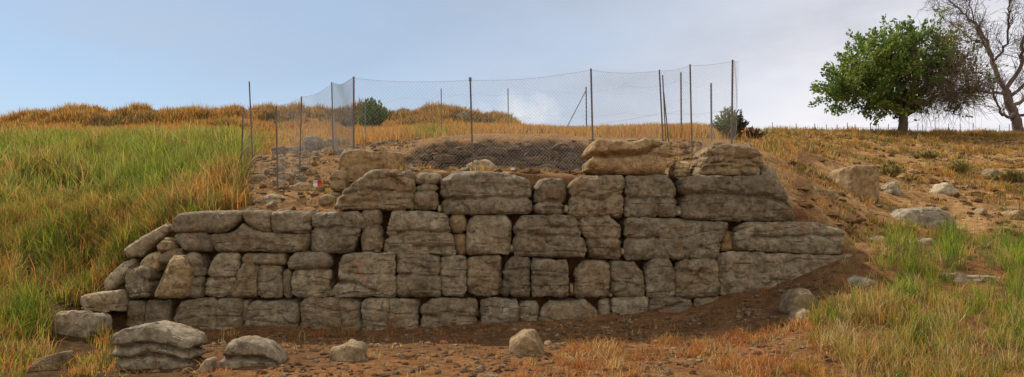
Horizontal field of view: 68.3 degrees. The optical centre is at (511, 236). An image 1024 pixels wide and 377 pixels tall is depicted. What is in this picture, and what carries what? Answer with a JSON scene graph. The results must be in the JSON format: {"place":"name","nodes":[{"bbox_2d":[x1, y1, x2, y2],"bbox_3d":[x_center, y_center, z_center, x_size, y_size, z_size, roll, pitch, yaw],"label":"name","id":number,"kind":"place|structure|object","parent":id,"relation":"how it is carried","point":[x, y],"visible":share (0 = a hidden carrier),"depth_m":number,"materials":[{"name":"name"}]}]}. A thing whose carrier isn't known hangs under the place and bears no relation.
{"place":"outdoors","nodes":[
{"label":"outdoors","id":0,"kind":"place"},
{"bbox_2d":[0,0,1023,131],"label":"sky","id":1,"kind":"structure","parent":0,"point":[159,54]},
{"bbox_2d":[8,116,1023,376],"bbox_3d":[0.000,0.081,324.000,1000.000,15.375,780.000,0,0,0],"label":"ground","id":2,"kind":"structure","parent":0,"point":[724,306],"depth_m":13.67,"materials":[{"name":"brown soil"}]},
{"bbox_2d":[24,247,46,265],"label":"grass","id":3,"kind":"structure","parent":2,"relation":"on","point":[32,251],"depth_m":15.30,"materials":[{"name":"plant"}]},
{"bbox_2d":[24,350,76,370],"bbox_3d":[-6.306,1.794,10.232,0.625,0.457,0.608,0,0,0],"label":"stone slab","id":4,"kind":"object","parent":2,"relation":"on","point":[53,359],"depth_m":10.07,"materials":[{"name":"stone"}]},
{"bbox_2d":[64,237,79,247],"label":"grass","id":5,"kind":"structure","parent":2,"relation":"on","point":[71,242],"depth_m":15.86,"materials":[{"name":"plant"}]},
{"bbox_2d":[51,310,111,337],"bbox_3d":[-7.470,1.546,13.056,0.790,0.579,0.920,0,0,0],"label":"boulder","id":6,"kind":"object","parent":2,"relation":"on","point":[84,322],"visible":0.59,"depth_m":12.72,"materials":[{"name":"stone"}]},
{"bbox_2d":[80,289,131,312],"bbox_3d":[-7.491,1.187,13.872,0.727,0.425,0.717,0,0,0],"label":"stone","id":7,"kind":"object","parent":2,"relation":"on","point":[109,301],"visible":0.94,"depth_m":13.60,"materials":[{"name":"stone"}]},
{"bbox_2d":[0,178,231,376],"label":"bank weeds","id":8,"kind":"object","parent":2,"relation":"on","point":[24,314],"visible":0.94,"depth_m":14.88,"materials":[{"name":"green plant"}]},
{"bbox_2d":[103,258,139,290],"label":"stone slab","id":9,"kind":"structure","parent":2,"relation":"on","point":[115,278],"depth_m":14.30,"materials":[{"name":"stone"}]},
{"bbox_2d":[0,110,271,225],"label":"tall green grass","id":10,"kind":"structure","parent":2,"relation":"on","point":[32,159],"depth_m":20.38,"materials":[{"name":"green plant"}]},
{"bbox_2d":[124,223,173,257],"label":"stone slab","id":11,"kind":"structure","parent":2,"relation":"on","point":[145,245],"depth_m":14.47,"materials":[{"name":"stone"}]},
{"bbox_2d":[111,320,206,369],"bbox_3d":[-4.759,1.554,10.227,1.092,0.811,0.698,0,0,0],"label":"boulder","id":12,"kind":"object","parent":2,"relation":"on","point":[167,344],"visible":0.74,"depth_m":9.94,"materials":[{"name":"stone"}]},
{"bbox_2d":[198,357,217,372],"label":"stone","id":13,"kind":"object","parent":2,"relation":"on","point":[211,362],"visible":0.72,"depth_m":9.63,"materials":[{"name":"stone"}]},
{"bbox_2d":[219,335,287,367],"bbox_3d":[-3.382,1.652,9.962,0.916,0.716,0.622,0,0,0],"label":"boulder","id":14,"kind":"object","parent":2,"relation":"on","point":[249,350],"visible":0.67,"depth_m":9.74,"materials":[{"name":"stone"}]},
{"bbox_2d":[254,174,265,181],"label":"slope stone","id":15,"kind":"object","parent":2,"relation":"on","point":[257,178],"visible":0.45,"depth_m":17.18,"materials":[{"name":"stone"}]},
{"bbox_2d":[0,96,527,128],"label":"mound scrub","id":16,"kind":"object","parent":2,"relation":"on","point":[137,112],"visible":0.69,"depth_m":42.77,"materials":[{"name":"brown plant"}]},
{"bbox_2d":[264,169,271,175],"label":"slope stone","id":17,"kind":"object","parent":2,"relation":"on","point":[266,170],"visible":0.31,"depth_m":17.55,"materials":[{"name":"stone"}]},
{"bbox_2d":[263,194,283,203],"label":"stone","id":18,"kind":"object","parent":2,"relation":"on","point":[271,197],"visible":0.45,"depth_m":15.68,"materials":[{"name":"stone"}]},
{"bbox_2d":[269,179,281,185],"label":"slope stone","id":19,"kind":"object","parent":2,"relation":"on","point":[273,181],"visible":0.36,"depth_m":16.78,"materials":[{"name":"stone"}]},
{"bbox_2d":[272,165,285,171],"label":"slope stone","id":20,"kind":"object","parent":2,"relation":"on","point":[282,169],"visible":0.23,"depth_m":17.97,"materials":[{"name":"grey stone"}]},
{"bbox_2d":[272,146,286,154],"bbox_3d":[-6.537,-2.330,21.346,0.495,0.428,0.725,0,0,0],"label":"stone block","id":21,"kind":"object","parent":2,"relation":"on","point":[279,148],"depth_m":21.02,"materials":[{"name":"grey stone"}]},
{"bbox_2d":[285,172,296,180],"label":"slope stone","id":22,"kind":"object","parent":2,"relation":"on","point":[291,176],"visible":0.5,"depth_m":17.21,"materials":[{"name":"stone"}]},
{"bbox_2d":[287,146,301,152],"bbox_3d":[-6.154,-2.385,21.435,0.367,0.317,0.768,0,0,0],"label":"stone block","id":23,"kind":"object","parent":2,"relation":"on","point":[291,147],"depth_m":21.10,"materials":[{"name":"grey stone"}]},
{"bbox_2d":[294,174,307,180],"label":"slope stone","id":24,"kind":"object","parent":2,"relation":"on","point":[300,177],"visible":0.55,"depth_m":17.09,"materials":[{"name":"grey stone"}]},
{"bbox_2d":[288,182,315,190],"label":"stone","id":25,"kind":"object","parent":2,"relation":"on","point":[302,186],"visible":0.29,"depth_m":16.57,"materials":[{"name":"stone"}]},
{"bbox_2d":[306,168,315,174],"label":"slope stone","id":26,"kind":"object","parent":2,"relation":"on","point":[310,171],"visible":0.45,"depth_m":17.67,"materials":[{"name":"stone"}]},
{"bbox_2d":[301,135,325,150],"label":"boulder","id":27,"kind":"object","parent":2,"relation":"on","point":[315,141],"visible":0.36,"depth_m":21.58,"materials":[{"name":"stone"}]},
{"bbox_2d":[319,194,336,205],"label":"stone","id":28,"kind":"object","parent":2,"relation":"on","point":[325,199],"visible":0.58,"depth_m":15.27,"materials":[{"name":"stone"}]},
{"bbox_2d":[324,137,348,146],"bbox_3d":[-5.177,-2.660,22.280,0.651,0.502,0.887,0,0,0],"label":"stone block","id":29,"kind":"object","parent":2,"relation":"on","point":[327,142],"depth_m":21.87,"materials":[{"name":"grey stone"}]},
{"bbox_2d":[329,170,349,191],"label":"stone","id":30,"kind":"object","parent":2,"relation":"on","point":[339,180],"visible":0.9,"depth_m":15.48,"materials":[{"name":"stone"}]},
{"bbox_2d":[329,339,367,360],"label":"stone","id":31,"kind":"object","parent":2,"relation":"on","point":[352,350],"visible":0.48,"depth_m":10.19,"materials":[{"name":"stone"}]},
{"bbox_2d":[340,113,357,126],"bbox_3d":[-8.545,-6.021,39.517,0.972,1.108,0.650,0,0,0],"label":"shrub","id":32,"kind":"object","parent":2,"relation":"on","point":[344,123],"visible":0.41,"depth_m":39.40,"materials":[{"name":"brown plant"}]},
{"bbox_2d":[355,97,390,127],"bbox_3d":[-7.107,-6.214,38.493,1.792,1.903,1.646,0,0,0],"label":"shrub","id":33,"kind":"object","parent":2,"relation":"on","point":[375,114],"visible":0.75,"depth_m":38.21,"materials":[{"name":"green plant"}]},
{"bbox_2d":[2,115,761,153],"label":"dry meadow grass","id":34,"kind":"structure","parent":2,"relation":"on","point":[393,131],"depth_m":25.01,"materials":[{"name":"yellow plant"}]},
{"bbox_2d":[418,153,431,161],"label":"rubble stone","id":35,"kind":"object","parent":2,"relation":"on","point":[425,158],"visible":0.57,"depth_m":17.80,"materials":[{"name":"stone"}]},
{"bbox_2d":[427,161,440,168],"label":"rubble stone","id":36,"kind":"object","parent":2,"relation":"on","point":[435,164],"visible":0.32,"depth_m":17.61,"materials":[{"name":"stone"}]},
{"bbox_2d":[433,154,458,164],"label":"rubble stone","id":37,"kind":"object","parent":2,"relation":"on","point":[453,159],"visible":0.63,"depth_m":17.71,"materials":[{"name":"stone"}]},
{"bbox_2d":[457,112,469,118],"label":"rock","id":38,"kind":"object","parent":2,"relation":"on","point":[462,114],"visible":0.28,"depth_m":43.23,"materials":[{"name":"stone"}]},
{"bbox_2d":[457,150,471,156],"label":"rubble stone","id":39,"kind":"object","parent":2,"relation":"on","point":[466,152],"visible":0.55,"depth_m":17.85,"materials":[{"name":"stone"}]},
{"bbox_2d":[463,157,475,164],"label":"rubble stone","id":40,"kind":"object","parent":2,"relation":"on","point":[467,161],"visible":0.3,"depth_m":17.70,"materials":[{"name":"stone"}]},
{"bbox_2d":[241,137,701,211],"bbox_3d":[-1.342,-1.619,18.424,12.807,2.427,7.241,0,0,0],"label":"rubble","id":41,"kind":"object","parent":2,"relation":"on","point":[313,192],"depth_m":17.88,"materials":[{"name":"brown stone"}]},
{"bbox_2d":[313,180,321,186],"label":"litter","id":42,"kind":"object","parent":41,"relation":"on","point":[316,183],"visible":1,"depth_m":16.25,"materials":[{"name":"white plastic"}]},
{"bbox_2d":[117,270,840,376],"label":"clods","id":43,"kind":"object","parent":2,"relation":"on","point":[493,357],"visible":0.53,"depth_m":10.91,"materials":[{"name":"brown soil"}]},
{"bbox_2d":[476,147,485,156],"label":"rubble stone","id":44,"kind":"object","parent":2,"relation":"on","point":[479,152],"visible":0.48,"depth_m":17.84,"materials":[{"name":"stone"}]},
{"bbox_2d":[466,159,497,169],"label":"stone","id":45,"kind":"object","parent":2,"relation":"on","point":[486,162],"visible":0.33,"depth_m":16.56,"materials":[{"name":"stone"}]},
{"bbox_2d":[108,265,862,376],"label":"orange stubble","id":46,"kind":"object","parent":2,"relation":"on","point":[729,362],"visible":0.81,"depth_m":10.78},
{"bbox_2d":[476,156,497,159],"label":"rubble stone","id":47,"kind":"object","parent":2,"relation":"on","point":[485,157],"visible":0.37,"depth_m":17.68,"materials":[{"name":"stone"}]},
{"bbox_2d":[485,147,507,156],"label":"rubble stone","id":48,"kind":"object","parent":47,"relation":"on","point":[499,152],"visible":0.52,"depth_m":17.83,"materials":[{"name":"stone"}]},
{"bbox_2d":[125,164,852,330],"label":"stone wall","id":49,"kind":"structure","parent":2,"relation":"on","point":[764,240],"depth_m":14.04,"materials":[{"name":"stone"}]},
{"bbox_2d":[157,237,181,252],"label":"stone","id":50,"kind":"object","parent":49,"relation":"on","point":[167,244],"visible":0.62,"depth_m":14.22,"materials":[{"name":"stone"}]},
{"bbox_2d":[338,149,404,183],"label":"stone block","id":51,"kind":"structure","parent":49,"relation":"on","point":[355,165],"depth_m":15.88,"materials":[{"name":"stone"}]},
{"bbox_2d":[582,137,670,176],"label":"stone block","id":52,"kind":"structure","parent":49,"relation":"on","point":[644,156],"depth_m":14.26,"materials":[{"name":"stone"}]},
{"bbox_2d":[669,161,689,179],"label":"wedge stone","id":53,"kind":"object","parent":49,"relation":"on","point":[679,170],"visible":0.87,"depth_m":14.62,"materials":[{"name":"stone"}]},
{"bbox_2d":[689,142,762,176],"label":"stone block","id":54,"kind":"structure","parent":49,"relation":"on","point":[731,160],"depth_m":14.31,"materials":[{"name":"stone"}]},
{"bbox_2d":[241,60,738,190],"bbox_3d":[-0.464,-2.623,18.450,12.337,3.551,4.132,0,0,0],"label":"netting fence","id":55,"kind":"object","parent":2,"relation":"on","point":[471,112],"visible":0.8,"depth_m":17.22,"materials":[{"name":"metal"}]},
{"bbox_2d":[489,160,500,164],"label":"rubble stone","id":56,"kind":"object","parent":2,"relation":"on","point":[496,162],"visible":0.33,"depth_m":17.69,"materials":[{"name":"stone"}]},
{"bbox_2d":[508,145,519,151],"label":"rubble stone","id":57,"kind":"object","parent":2,"relation":"on","point":[514,148],"visible":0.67,"depth_m":17.96,"materials":[{"name":"stone"}]},
{"bbox_2d":[505,161,526,168],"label":"rubble stone","id":58,"kind":"object","parent":2,"relation":"on","point":[517,163],"visible":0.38,"depth_m":17.61,"materials":[{"name":"grey stone"}]},
{"bbox_2d":[245,129,803,209],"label":"slope grass","id":59,"kind":"structure","parent":2,"relation":"on","point":[487,169],"depth_m":18.95,"materials":[{"name":"brown plant"}]},
{"bbox_2d":[509,329,545,356],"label":"stone","id":60,"kind":"object","parent":2,"relation":"on","point":[522,342],"visible":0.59,"depth_m":10.88,"materials":[{"name":"stone"}]},
{"bbox_2d":[524,151,532,156],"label":"rubble stone","id":61,"kind":"object","parent":2,"relation":"on","point":[529,154],"visible":0.73,"depth_m":17.88,"materials":[{"name":"brown stone"}]},
{"bbox_2d":[521,157,538,165],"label":"rubble stone","id":62,"kind":"object","parent":2,"relation":"on","point":[528,159],"visible":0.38,"depth_m":17.69,"materials":[{"name":"stone"}]},
{"bbox_2d":[525,148,535,154],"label":"rubble stone","id":63,"kind":"object","parent":2,"relation":"on","point":[532,151],"visible":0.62,"depth_m":17.91,"materials":[{"name":"stone"}]},
{"bbox_2d":[528,155,547,165],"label":"rubble stone","id":64,"kind":"object","parent":2,"relation":"on","point":[542,158],"visible":0.48,"depth_m":17.68,"materials":[{"name":"stone"}]},
{"bbox_2d":[365,72,712,140],"bbox_3d":[1.004,-3.843,24.394,10.708,2.639,4.003,0,0,16],"label":"back fence","id":65,"kind":"object","parent":2,"relation":"on","point":[585,93],"visible":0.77,"depth_m":23.98,"materials":[{"name":"grey metal"}]},
{"bbox_2d":[534,164,557,170],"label":"rubble stone","id":66,"kind":"object","parent":2,"relation":"on","point":[548,166],"visible":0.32,"depth_m":17.55,"materials":[{"name":"grey stone"}]},
{"bbox_2d":[542,161,558,166],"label":"rubble stone","id":67,"kind":"object","parent":2,"relation":"on","point":[552,163],"visible":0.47,"depth_m":17.64,"materials":[{"name":"stone"}]},
{"bbox_2d":[551,144,562,148],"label":"rubble stone","id":68,"kind":"object","parent":2,"relation":"on","point":[556,147],"visible":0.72,"depth_m":18.00,"materials":[{"name":"stone"}]},
{"bbox_2d":[562,152,579,160],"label":"rubble stone","id":69,"kind":"object","parent":2,"relation":"on","point":[574,155],"visible":0.53,"depth_m":17.84,"materials":[{"name":"stone"}]},
{"bbox_2d":[565,164,580,170],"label":"rubble stone","id":70,"kind":"object","parent":2,"relation":"on","point":[573,167],"visible":0.31,"depth_m":17.57,"materials":[{"name":"grey stone"}]},
{"bbox_2d":[563,157,578,163],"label":"rubble stone","id":71,"kind":"object","parent":70,"relation":"on","point":[569,161],"visible":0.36,"depth_m":17.67,"materials":[{"name":"brown stone"}]},
{"bbox_2d":[573,161,582,165],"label":"rubble stone","id":72,"kind":"object","parent":2,"relation":"on","point":[579,163],"visible":0.4,"depth_m":17.66,"materials":[{"name":"stone"}]},
{"bbox_2d":[709,106,750,138],"bbox_3d":[6.493,-3.387,22.492,1.262,1.043,0.786,0,0,0],"label":"shrub","id":73,"kind":"object","parent":2,"relation":"on","point":[741,125],"visible":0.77,"depth_m":22.39,"materials":[{"name":"green plant"}]},
{"bbox_2d":[740,126,767,138],"bbox_3d":[7.519,-3.226,23.492,0.790,0.461,0.542,0,0,-22],"label":"shrub","id":74,"kind":"object","parent":2,"relation":"on","point":[755,133],"visible":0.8,"depth_m":23.42,"materials":[{"name":"brown plant"}]},
{"bbox_2d":[778,288,816,314],"bbox_3d":[4.816,1.116,12.649,0.597,0.522,0.705,0,0,0],"label":"boulder","id":75,"kind":"object","parent":2,"relation":"on","point":[791,300],"visible":0.63,"depth_m":12.43,"materials":[{"name":"stone"}]},
{"bbox_2d":[789,307,808,320],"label":"stone","id":76,"kind":"object","parent":2,"relation":"on","point":[793,313],"visible":0.38,"depth_m":12.19,"materials":[{"name":"stone"}]},
{"bbox_2d":[814,186,837,199],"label":"stone slab","id":77,"kind":"structure","parent":2,"relation":"on","point":[828,192],"depth_m":16.35,"materials":[{"name":"stone"}]},
{"bbox_2d":[829,165,879,202],"bbox_3d":[8.390,-1.263,18.522,0.939,0.961,0.996,0,0,0],"label":"boulder","id":78,"kind":"object","parent":2,"relation":"on","point":[861,181],"visible":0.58,"depth_m":18.08,"materials":[{"name":"stone"}]},
{"bbox_2d":[847,275,876,286],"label":"stone","id":79,"kind":"object","parent":2,"relation":"on","point":[857,278],"visible":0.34,"depth_m":12.93,"materials":[{"name":"stone"}]},
{"bbox_2d":[868,235,885,242],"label":"stone","id":80,"kind":"object","parent":2,"relation":"on","point":[871,237],"visible":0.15,"depth_m":15.02,"materials":[{"name":"stone"}]},
{"bbox_2d":[755,124,1023,248],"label":"hillside grass","id":81,"kind":"structure","parent":2,"relation":"on","point":[774,135],"depth_m":25.57,"materials":[{"name":"plant"}]},
{"bbox_2d":[879,159,902,176],"bbox_3d":[10.825,-1.919,21.525,0.637,0.613,0.459,0,0,-24],"label":"tussock","id":82,"kind":"object","parent":2,"relation":"on","point":[890,167],"visible":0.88,"depth_m":21.43,"materials":[{"name":"green plant"}]},
{"bbox_2d":[772,122,1009,131],"bbox_3d":[20.815,-5.529,39.124,14.428,0.926,0.846,0,0,0],"label":"field fence","id":83,"kind":"object","parent":2,"relation":"on","point":[888,127],"visible":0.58,"depth_m":39.09,"materials":[{"name":"grey metal"}]},
{"bbox_2d":[881,182,901,195],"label":"stone","id":84,"kind":"object","parent":2,"relation":"on","point":[892,188],"visible":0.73,"depth_m":19.60,"materials":[{"name":"stone"}]},
{"bbox_2d":[772,211,1023,376],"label":"bank grass","id":85,"kind":"structure","parent":2,"relation":"on","point":[1014,325],"depth_m":11.11,"materials":[{"name":"green plant"}]},
{"bbox_2d":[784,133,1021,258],"bbox_3d":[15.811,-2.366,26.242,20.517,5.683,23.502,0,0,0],"label":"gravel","id":86,"kind":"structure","parent":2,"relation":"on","point":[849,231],"depth_m":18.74,"materials":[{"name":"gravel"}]},
{"bbox_2d":[788,132,1023,237],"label":"earth clods","id":87,"kind":"object","parent":2,"relation":"on","point":[858,220],"visible":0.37,"depth_m":20.77,"materials":[{"name":"brown soil"}]},
{"bbox_2d":[808,6,1021,134],"bbox_3d":[19.155,-7.755,36.509,9.205,6.407,6.595,0,0,11],"label":"tree","id":88,"kind":"object","parent":2,"relation":"on","point":[872,76],"visible":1,"depth_m":35.54,"materials":[{"name":"green plant"}]},
{"bbox_2d":[890,207,955,228],"bbox_3d":[9.266,-0.311,17.307,1.528,0.762,1.219,0,0,0],"label":"boulder","id":89,"kind":"object","parent":2,"relation":"on","point":[931,215],"visible":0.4,"depth_m":16.76,"materials":[{"name":"stone"}]},
{"bbox_2d":[912,148,938,158],"bbox_3d":[14.802,-2.934,26.982,0.845,0.491,0.715,0,0,28],"label":"tussock","id":90,"kind":"object","parent":2,"relation":"on","point":[925,153],"visible":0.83,"depth_m":26.84,"materials":[{"name":"green plant"}]},
{"bbox_2d":[917,237,937,244],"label":"stone","id":91,"kind":"object","parent":2,"relation":"on","point":[923,240],"visible":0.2,"depth_m":15.39,"materials":[{"name":"stone"}]},
{"bbox_2d":[929,182,961,195],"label":"stone","id":92,"kind":"object","parent":2,"relation":"on","point":[946,188],"visible":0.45,"depth_m":19.98,"materials":[{"name":"stone"}]},
{"bbox_2d":[945,159,976,172],"bbox_3d":[13.963,-2.183,23.550,0.872,0.558,0.630,0,0,0],"label":"tussock","id":93,"kind":"object","parent":2,"relation":"on","point":[960,164],"visible":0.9,"depth_m":23.40,"materials":[{"name":"green plant"}]},
{"bbox_2d":[937,272,1001,281],"bbox_3d":[8.091,0.873,13.432,1.199,0.493,0.788,0,0,0],"label":"stone slab","id":94,"kind":"object","parent":2,"relation":"on","point":[960,276],"depth_m":13.13,"materials":[{"name":"stone"}]},
{"bbox_2d":[916,0,1023,132],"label":"bare tree","id":95,"kind":"object","parent":2,"relation":"on","point":[1010,105],"visible":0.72,"depth_m":38.32,"materials":[{"name":"plant"}]},
{"bbox_2d":[972,208,986,214],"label":"stone","id":96,"kind":"object","parent":2,"relation":"on","point":[979,211],"visible":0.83,"depth_m":18.30,"materials":[{"name":"stone"}]},
{"bbox_2d":[976,168,1002,176],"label":"stone","id":97,"kind":"object","parent":2,"relation":"on","point":[992,171],"visible":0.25,"depth_m":22.85,"materials":[{"name":"beige stone"}]},
{"bbox_2d":[993,168,1023,184],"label":"tussock","id":98,"kind":"object","parent":2,"relation":"on","point":[1014,174],"visible":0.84,"depth_m":21.93,"materials":[{"name":"green plant"}]},
{"bbox_2d":[1001,210,1023,219],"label":"stone","id":99,"kind":"object","parent":2,"relation":"on","point":[1016,214],"visible":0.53,"depth_m":17.96,"materials":[{"name":"stone"}]},
{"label":"rubble stone","id":100,"kind":"object","parent":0,"visible":0},
{"bbox_2d":[559,163,572,168],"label":"rubble stone","id":101,"kind":"object","parent":100,"relation":"on","point":[565,166],"visible":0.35,"depth_m":17.61,"materials":[{"name":"grey stone"}]}
]}

